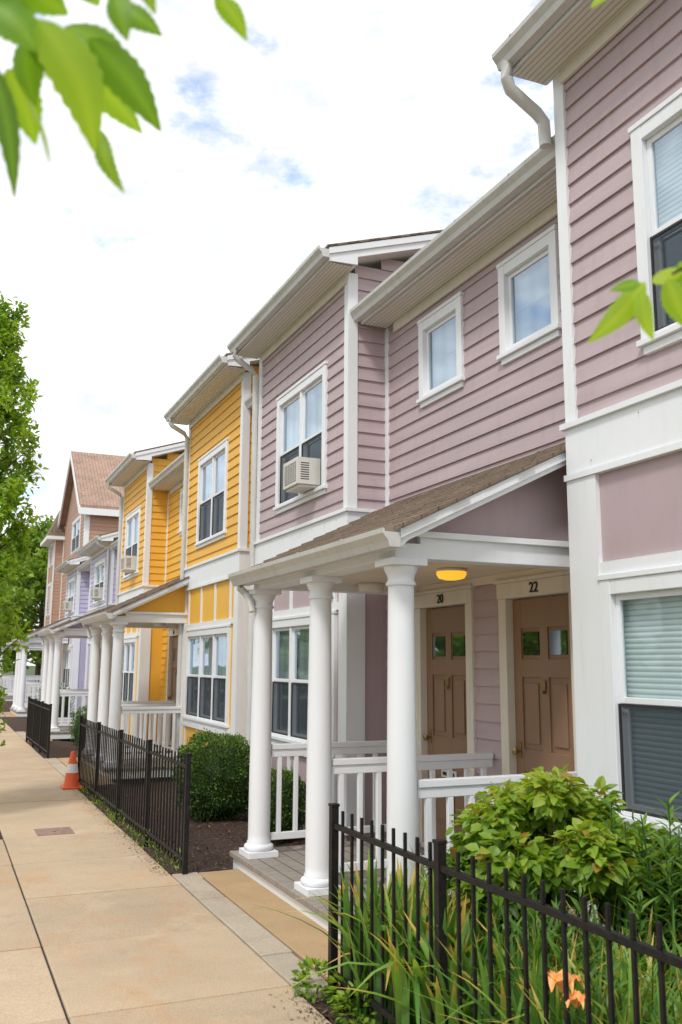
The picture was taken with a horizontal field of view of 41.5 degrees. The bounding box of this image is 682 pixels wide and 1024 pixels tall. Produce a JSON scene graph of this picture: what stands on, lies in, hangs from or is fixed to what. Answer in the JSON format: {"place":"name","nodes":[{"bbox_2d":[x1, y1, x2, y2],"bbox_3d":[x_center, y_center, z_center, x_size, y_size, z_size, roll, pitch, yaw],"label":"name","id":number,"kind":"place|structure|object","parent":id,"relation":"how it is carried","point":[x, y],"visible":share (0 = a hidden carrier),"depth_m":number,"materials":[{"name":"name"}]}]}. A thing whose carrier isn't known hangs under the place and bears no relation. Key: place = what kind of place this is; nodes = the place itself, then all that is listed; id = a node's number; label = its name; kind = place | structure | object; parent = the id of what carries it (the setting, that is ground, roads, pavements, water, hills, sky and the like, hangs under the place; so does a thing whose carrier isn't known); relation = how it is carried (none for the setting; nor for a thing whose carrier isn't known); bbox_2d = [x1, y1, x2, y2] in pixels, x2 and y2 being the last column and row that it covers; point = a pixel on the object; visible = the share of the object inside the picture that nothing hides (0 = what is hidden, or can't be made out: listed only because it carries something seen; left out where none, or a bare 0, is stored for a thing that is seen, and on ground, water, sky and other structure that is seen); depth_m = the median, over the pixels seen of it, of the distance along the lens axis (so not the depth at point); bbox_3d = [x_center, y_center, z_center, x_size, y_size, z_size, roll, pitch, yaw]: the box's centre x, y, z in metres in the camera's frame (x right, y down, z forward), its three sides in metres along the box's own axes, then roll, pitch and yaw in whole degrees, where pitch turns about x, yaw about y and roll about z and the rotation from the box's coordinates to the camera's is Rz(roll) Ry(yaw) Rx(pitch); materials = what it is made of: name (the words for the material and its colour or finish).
{"place":"outdoors","nodes":[
{"label":"outdoors","id":0,"kind":"place"},
{"bbox_2d":[0,701,70,731],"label":"mulch bed","id":1,"kind":"object","parent":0,"point":[16,724],"visible":0.29,"depth_m":27.64,"materials":[{"name":"brown soil"}]},
{"bbox_2d":[37,683,74,717],"bbox_3d":[-8.058,5.394,25.412,1.117,1.265,1.180,5,-10,-23],"label":"boxwood shrub","id":2,"kind":"object","parent":1,"relation":"on","point":[66,702],"visible":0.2,"depth_m":25.21,"materials":[{"name":"green plant"}]},
{"bbox_2d":[27,740,77,758],"bbox_3d":[-5.456,4.956,18.860,1.865,0.060,4.020,5,-10,-23],"label":"mulch bed","id":3,"kind":"object","parent":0,"point":[60,749],"visible":0.29,"depth_m":18.52,"materials":[{"name":"brown soil"}]},
{"bbox_2d":[25,696,51,758],"bbox_3d":[-6.247,4.422,18.519,0.050,1.090,4.051,5,-11,-24],"label":"metal fence","id":4,"kind":"object","parent":3,"relation":"on","point":[38,724],"visible":0.98,"depth_m":18.20,"materials":[{"name":"black metal"}]},
{"bbox_2d":[68,704,87,746],"bbox_3d":[-5.258,4.481,18.838,0.939,0.908,0.901,5,-10,-23],"label":"boxwood shrub","id":5,"kind":"object","parent":3,"relation":"on","point":[75,731],"visible":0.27,"depth_m":18.64,"materials":[{"name":"green plant"}]},
{"bbox_2d":[0,719,330,1023],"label":"sidewalk","id":6,"kind":"structure","parent":0,"point":[123,942],"depth_m":5.87,"materials":[{"name":"concrete"}]},
{"bbox_2d":[34,827,74,835],"bbox_3d":[-3.013,3.358,9.450,0.370,0.018,0.400,5,-10,-23],"label":"utility cover","id":7,"kind":"object","parent":6,"relation":"on","point":[53,831],"visible":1,"depth_m":9.42,"materials":[{"name":"brown metal"}]},
{"bbox_2d":[60,751,82,789],"bbox_3d":[-3.808,3.651,12.757,0.280,0.509,0.280,5,-10,-23],"label":"traffic cone","id":8,"kind":"object","parent":6,"relation":"on","point":[71,781],"visible":0.94,"depth_m":12.68,"materials":[{"name":"orange plastic"}]},
{"bbox_2d":[77,790,329,1023],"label":"walk debris","id":9,"kind":"object","parent":6,"relation":"on","point":[168,873],"visible":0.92,"depth_m":7.87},
{"bbox_2d":[2,666,347,1023],"bbox_3d":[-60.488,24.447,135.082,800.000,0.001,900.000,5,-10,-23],"label":"ground","id":10,"kind":"structure","parent":0,"point":[30,670],"depth_m":22.71,"materials":[{"name":"green plant"}]},
{"bbox_2d":[2,604,42,674],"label":"distant trees","id":11,"kind":"object","parent":10,"relation":"on","point":[13,670],"visible":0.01,"depth_m":75.10,"materials":[{"name":"green plant"}]},
{"bbox_2d":[0,607,44,700],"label":"grey townhouse","id":12,"kind":"structure","parent":10,"relation":"on","point":[9,680],"depth_m":42.83,"materials":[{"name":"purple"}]},
{"bbox_2d":[0,514,53,681],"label":"street tree","id":13,"kind":"object","parent":10,"relation":"on","point":[33,574],"visible":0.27,"depth_m":53.23,"materials":[{"name":"green plant"}]},
{"bbox_2d":[14,518,53,660],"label":"street tree","id":14,"kind":"object","parent":10,"relation":"on","point":[35,614],"visible":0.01,"depth_m":59.05,"materials":[{"name":"green plant"}]},
{"bbox_2d":[0,832,69,1023],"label":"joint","id":15,"kind":"object","parent":10,"relation":"on","point":[62,1005],"depth_m":5.55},
{"bbox_2d":[0,543,36,665],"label":"street tree","id":16,"kind":"object","parent":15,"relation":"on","point":[29,618],"visible":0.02,"depth_m":62.31,"materials":[{"name":"green plant"}]},
{"bbox_2d":[0,0,681,342],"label":"ash tree","id":17,"kind":"object","parent":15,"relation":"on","point":[93,73],"visible":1,"depth_m":1.01,"materials":[{"name":"green plant"}]},
{"bbox_2d":[9,451,125,716],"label":"tan brown townhouse","id":18,"kind":"structure","parent":10,"relation":"on","point":[89,508],"depth_m":35.82,"materials":[{"name":"brown wood"}]},
{"bbox_2d":[45,582,51,616],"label":"bay window","id":19,"kind":"structure","parent":18,"relation":"in","point":[47,615],"depth_m":40.11,"materials":[{"name":"white wood"}]},
{"bbox_2d":[48,542,53,568],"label":"bay window","id":20,"kind":"structure","parent":18,"relation":"in","point":[52,544],"depth_m":40.39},
{"bbox_2d":[70,514,81,555],"bbox_3d":[-10.558,0.946,35.895,0.112,1.375,2.440,5,-10,-23],"label":"upper window","id":21,"kind":"structure","parent":18,"relation":"in","point":[75,522],"depth_m":35.90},
{"bbox_2d":[72,521,79,551],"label":"upper window glass","id":22,"kind":"structure","parent":18,"relation":"in","point":[74,534],"depth_m":35.97,"materials":[{"name":"grey"}]},
{"bbox_2d":[37,530,117,738],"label":"lavender townhouse","id":23,"kind":"structure","parent":10,"relation":"on","point":[91,570],"depth_m":25.32,"materials":[{"name":"wood"}]},
{"bbox_2d":[62,646,71,688],"bbox_3d":[-9.499,5.424,31.245,0.112,1.485,1.940,5,-10,-23],"label":"window frame","id":24,"kind":"structure","parent":23,"relation":"in","point":[68,658],"depth_m":31.08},
{"bbox_2d":[63,651,70,686],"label":"ground window glass","id":25,"kind":"structure","parent":23,"relation":"in","point":[67,670],"depth_m":31.38,"materials":[{"name":"grey glass"}]},
{"bbox_2d":[66,576,75,615],"bbox_3d":[-9.464,2.966,31.615,0.112,1.275,1.640,5,-10,-23],"label":"upper window","id":26,"kind":"structure","parent":23,"relation":"in","point":[72,580],"depth_m":31.60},
{"bbox_2d":[68,583,73,611],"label":"upper window glass","id":27,"kind":"structure","parent":23,"relation":"in","point":[70,599],"depth_m":31.82,"materials":[{"name":"grey"}]},
{"bbox_2d":[88,643,101,688],"bbox_3d":[-6.939,4.468,25.513,0.112,1.485,2.240,5,-10,-23],"label":"window frame","id":28,"kind":"structure","parent":23,"relation":"in","point":[101,643],"depth_m":26.44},
{"bbox_2d":[92,557,105,605],"bbox_3d":[-6.964,2.033,26.018,0.112,1.275,1.840,5,-10,-23],"label":"upper window","id":29,"kind":"structure","parent":23,"relation":"in","point":[100,563],"depth_m":26.00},
{"bbox_2d":[95,565,103,601],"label":"upper window glass","id":30,"kind":"structure","parent":23,"relation":"in","point":[98,569],"depth_m":26.25,"materials":[{"name":"grey"}]},
{"bbox_2d":[80,353,259,779],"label":"yellow townhouse","id":31,"kind":"structure","parent":10,"relation":"on","point":[175,617],"depth_m":14.80,"materials":[{"name":"yellow wood"}]},
{"bbox_2d":[121,644,134,700],"bbox_3d":[-4.319,3.496,19.645,0.714,1.305,1.880,5,-10,-23],"label":"ground window glass","id":32,"kind":"structure","parent":31,"relation":"in","point":[125,690],"depth_m":19.40,"materials":[{"name":"grey"}]},
{"bbox_2d":[122,636,137,700],"bbox_3d":[-4.639,3.465,19.507,0.112,1.485,2.040,5,-10,-23],"label":"window frame","id":33,"kind":"structure","parent":31,"relation":"in","point":[130,641],"depth_m":19.21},
{"bbox_2d":[122,505,140,580],"bbox_3d":[-4.622,0.724,19.971,0.112,1.505,1.640,5,-10,-23],"label":"upper window","id":34,"kind":"structure","parent":31,"relation":"in","point":[136,512],"depth_m":19.96,"materials":[{"name":"white wood"}]},
{"bbox_2d":[125,516,138,575],"bbox_3d":[-4.303,0.755,20.109,0.714,1.325,1.480,5,-10,-23],"label":"upper window glass","id":35,"kind":"structure","parent":31,"relation":"in","point":[134,548],"depth_m":20.02,"materials":[{"name":"grey"}]},
{"bbox_2d":[169,636,177,746],"bbox_3d":[-3.170,3.478,17.391,0.060,2.130,0.800,5,-10,-23],"label":"front door","id":36,"kind":"structure","parent":31,"relation":"in","point":[175,639],"depth_m":17.57,"materials":[{"name":"wood"}]},
{"bbox_2d":[178,488,182,535],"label":"upper window","id":37,"kind":"structure","parent":31,"relation":"in","point":[181,491],"depth_m":17.77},
{"bbox_2d":[181,624,231,731],"bbox_3d":[-2.048,2.499,13.707,0.112,1.485,2.490,5,-10,-23],"label":"window frame","id":38,"kind":"structure","parent":31,"relation":"in","point":[216,631],"depth_m":13.45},
{"bbox_2d":[186,636,226,721],"bbox_3d":[-1.729,2.529,13.845,0.714,1.305,2.330,5,-10,-23],"label":"ground window glass","id":39,"kind":"structure","parent":31,"relation":"in","point":[218,708],"depth_m":13.68,"materials":[{"name":"grey"}]},
{"bbox_2d":[194,437,228,548],"bbox_3d":[-2.011,-0.250,14.126,0.112,1.505,1.690,5,-10,-23],"label":"upper window","id":40,"kind":"structure","parent":31,"relation":"in","point":[211,456],"depth_m":14.11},
{"bbox_2d":[199,453,224,540],"bbox_3d":[-1.692,-0.219,14.264,0.714,1.325,1.530,5,-10,-23],"label":"upper window glass","id":41,"kind":"structure","parent":31,"relation":"in","point":[218,500],"depth_m":14.10,"materials":[{"name":"grey"}]},
{"bbox_2d":[0,712,339,1017],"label":"porch apron","id":42,"kind":"object","parent":10,"relation":"on","point":[280,944],"visible":0.44,"depth_m":6.25,"materials":[{"name":"concrete"}]},
{"bbox_2d":[227,0,681,944],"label":"mauve townhouse","id":43,"kind":"structure","parent":10,"relation":"on","point":[461,576],"depth_m":6.86,"materials":[{"name":"pink wood"}]},
{"bbox_2d":[272,629,308,739],"bbox_3d":[-0.134,1.934,10.275,0.714,1.305,1.920,5,-10,-23],"label":"ground window glass","id":44,"kind":"structure","parent":43,"relation":"in","point":[299,691],"depth_m":10.43,"materials":[{"name":"grey"}]},
{"bbox_2d":[273,361,327,514],"bbox_3d":[-0.469,-0.825,10.674,0.112,1.505,1.640,5,-10,-23],"label":"upper window","id":45,"kind":"structure","parent":43,"relation":"in","point":[319,374],"depth_m":10.66,"materials":[{"name":"white wood"}]},
{"bbox_2d":[279,382,321,503],"bbox_3d":[-0.150,-0.795,10.811,0.714,1.325,1.480,5,-10,-23],"label":"upper window glass","id":46,"kind":"structure","parent":43,"relation":"in","point":[312,448],"depth_m":10.64,"materials":[{"name":"grey"}]},
{"bbox_2d":[271,610,337,757],"bbox_3d":[-0.454,1.904,10.137,0.112,1.485,2.080,5,-10,-23],"label":"window frame","id":47,"kind":"structure","parent":43,"relation":"in","point":[292,623],"depth_m":10.33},
{"bbox_2d":[416,291,465,408],"bbox_3d":[0.965,-1.522,8.600,0.112,0.905,0.850,5,-10,-23],"label":"upper window","id":48,"kind":"structure","parent":43,"relation":"in","point":[452,308],"depth_m":8.62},
{"bbox_2d":[431,317,456,389],"bbox_3d":[1.298,-1.491,8.743,0.686,0.725,0.690,5,-10,-23],"label":"upper window glass","id":49,"kind":"structure","parent":43,"relation":"in","point":[443,340],"depth_m":8.73,"materials":[{"name":"glass"}]},
{"bbox_2d":[426,606,466,848],"bbox_3d":[0.995,1.925,8.067,0.060,2.130,0.800,5,-10,-23],"label":"front door","id":50,"kind":"structure","parent":43,"relation":"in","point":[445,627],"depth_m":8.13,"materials":[{"name":"brown wood"}]},
{"bbox_2d":[496,224,561,365],"bbox_3d":[1.536,-1.735,7.323,0.112,0.905,0.840,5,-10,-23],"label":"upper window","id":51,"kind":"structure","parent":43,"relation":"in","point":[545,244],"depth_m":7.33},
{"bbox_2d":[513,255,550,342],"bbox_3d":[1.868,-1.704,7.466,0.686,0.725,0.680,5,-10,-23],"label":"upper window glass","id":52,"kind":"structure","parent":43,"relation":"in","point":[531,288],"depth_m":7.43,"materials":[{"name":"glass"}]},
{"bbox_2d":[512,595,574,773],"bbox_3d":[1.572,1.710,6.776,0.060,2.130,0.800,5,-10,-23],"label":"front door","id":53,"kind":"structure","parent":43,"relation":"in","point":[541,627],"depth_m":6.86,"materials":[{"name":"brown wood"}]},
{"bbox_2d":[597,564,681,843],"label":"window frame","id":54,"kind":"structure","parent":43,"relation":"in","point":[615,588],"depth_m":5.38,"materials":[{"name":"white wood"}]},
{"bbox_2d":[618,595,681,822],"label":"ground window glass","id":55,"kind":"structure","parent":43,"relation":"in","point":[650,736],"depth_m":5.19,"materials":[{"name":"grey glass"}]},
{"bbox_2d":[628,87,681,355],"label":"upper window","id":56,"kind":"structure","parent":43,"relation":"in","point":[664,118],"depth_m":5.44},
{"bbox_2d":[650,124,681,331],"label":"upper window glass","id":57,"kind":"structure","parent":43,"relation":"in","point":[666,245],"depth_m":5.38,"materials":[{"name":"grey"}]},
{"bbox_2d":[80,781,387,1022],"bbox_3d":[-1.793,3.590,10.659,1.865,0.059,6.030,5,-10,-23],"label":"mulch bed","id":58,"kind":"object","parent":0,"point":[195,858],"visible":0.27,"depth_m":9.32,"materials":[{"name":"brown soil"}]},
{"bbox_2d":[77,784,180,869],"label":"weeds","id":59,"kind":"object","parent":58,"relation":"on","point":[111,815],"visible":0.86,"depth_m":9.21,"materials":[{"name":"green plant"}]},
{"bbox_2d":[77,716,191,874],"bbox_3d":[-2.542,3.054,10.309,0.050,1.090,5.991,5,-11,-24],"label":"metal fence","id":60,"kind":"object","parent":58,"relation":"on","point":[121,739],"visible":0.94,"depth_m":9.39,"materials":[{"name":"black metal"}]},
{"bbox_2d":[172,727,249,820],"bbox_3d":[-1.441,3.027,10.473,1.104,1.026,1.090,5,-10,-23],"label":"boxwood shrub","id":61,"kind":"object","parent":58,"relation":"on","point":[220,766],"visible":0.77,"depth_m":10.16,"materials":[{"name":"green plant"}]},
{"bbox_2d":[270,765,305,840],"bbox_3d":[-0.624,2.965,9.197,0.625,0.729,0.623,5,-10,-23],"label":"boxwood shrub","id":62,"kind":"object","parent":58,"relation":"on","point":[287,804],"visible":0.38,"depth_m":9.03,"materials":[{"name":"green plant"}]},
{"bbox_2d":[0,0,554,665],"label":"sky","id":63,"kind":"structure","parent":0,"point":[333,121],"materials":[{"name":"white"}]},
{"bbox_2d":[303,997,387,1023],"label":"mulch bed","id":64,"kind":"object","parent":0,"point":[323,1007],"visible":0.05,"depth_m":4.63,"materials":[{"name":"brown soil"}]},
{"bbox_2d":[290,955,387,1023],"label":"groundcover plants","id":65,"kind":"object","parent":64,"relation":"on","point":[341,995],"visible":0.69,"depth_m":4.72,"materials":[{"name":"green plant"}]},
{"bbox_2d":[257,849,549,1023],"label":"iris plants","id":66,"kind":"object","parent":64,"relation":"on","point":[406,1001],"visible":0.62,"depth_m":4.21,"materials":[{"name":"green plant"}]},
{"bbox_2d":[327,844,680,1023],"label":"iris plants","id":67,"kind":"object","parent":64,"relation":"on","point":[501,999],"visible":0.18,"depth_m":4.06,"materials":[{"name":"green plant"}]},
{"bbox_2d":[328,803,681,1023],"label":"metal fence","id":68,"kind":"object","parent":64,"relation":"on","point":[442,870],"visible":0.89,"depth_m":3.77,"materials":[{"name":"black metal"}]},
{"bbox_2d":[402,895,681,1023],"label":"daylily plants","id":69,"kind":"object","parent":64,"relation":"on","point":[556,1012],"visible":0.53,"depth_m":3.48,"materials":[{"name":"green plant"}]},
{"bbox_2d":[548,969,583,1023],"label":"daylily flower","id":70,"kind":"object","parent":69,"relation":"attached to","point":[554,978],"visible":0.72,"depth_m":3.25,"materials":[{"name":"orange plant"}]},
{"bbox_2d":[560,990,591,1023],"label":"daylily flower","id":71,"kind":"object","parent":69,"relation":"attached to","point":[576,999],"visible":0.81,"depth_m":3.15,"materials":[{"name":"orange plant"}]},
{"bbox_2d":[424,764,681,969],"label":"hydrangea shrub","id":72,"kind":"object","parent":64,"relation":"on","point":[538,818],"visible":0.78,"depth_m":4.38,"materials":[{"name":"green plant"}]},
{"bbox_2d":[477,791,681,1023],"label":"lily plants","id":73,"kind":"object","parent":64,"relation":"on","point":[677,1005],"visible":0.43,"depth_m":4.01,"materials":[{"name":"green plant"}]},
{"label":"tree pit","id":74,"kind":"object","parent":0,"visible":0},
{"bbox_2d":[0,292,48,745],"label":"columnar tree","id":75,"kind":"object","parent":74,"relation":"on","point":[13,488],"visible":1,"depth_m":10.89,"materials":[{"name":"green plant"}]}
]}

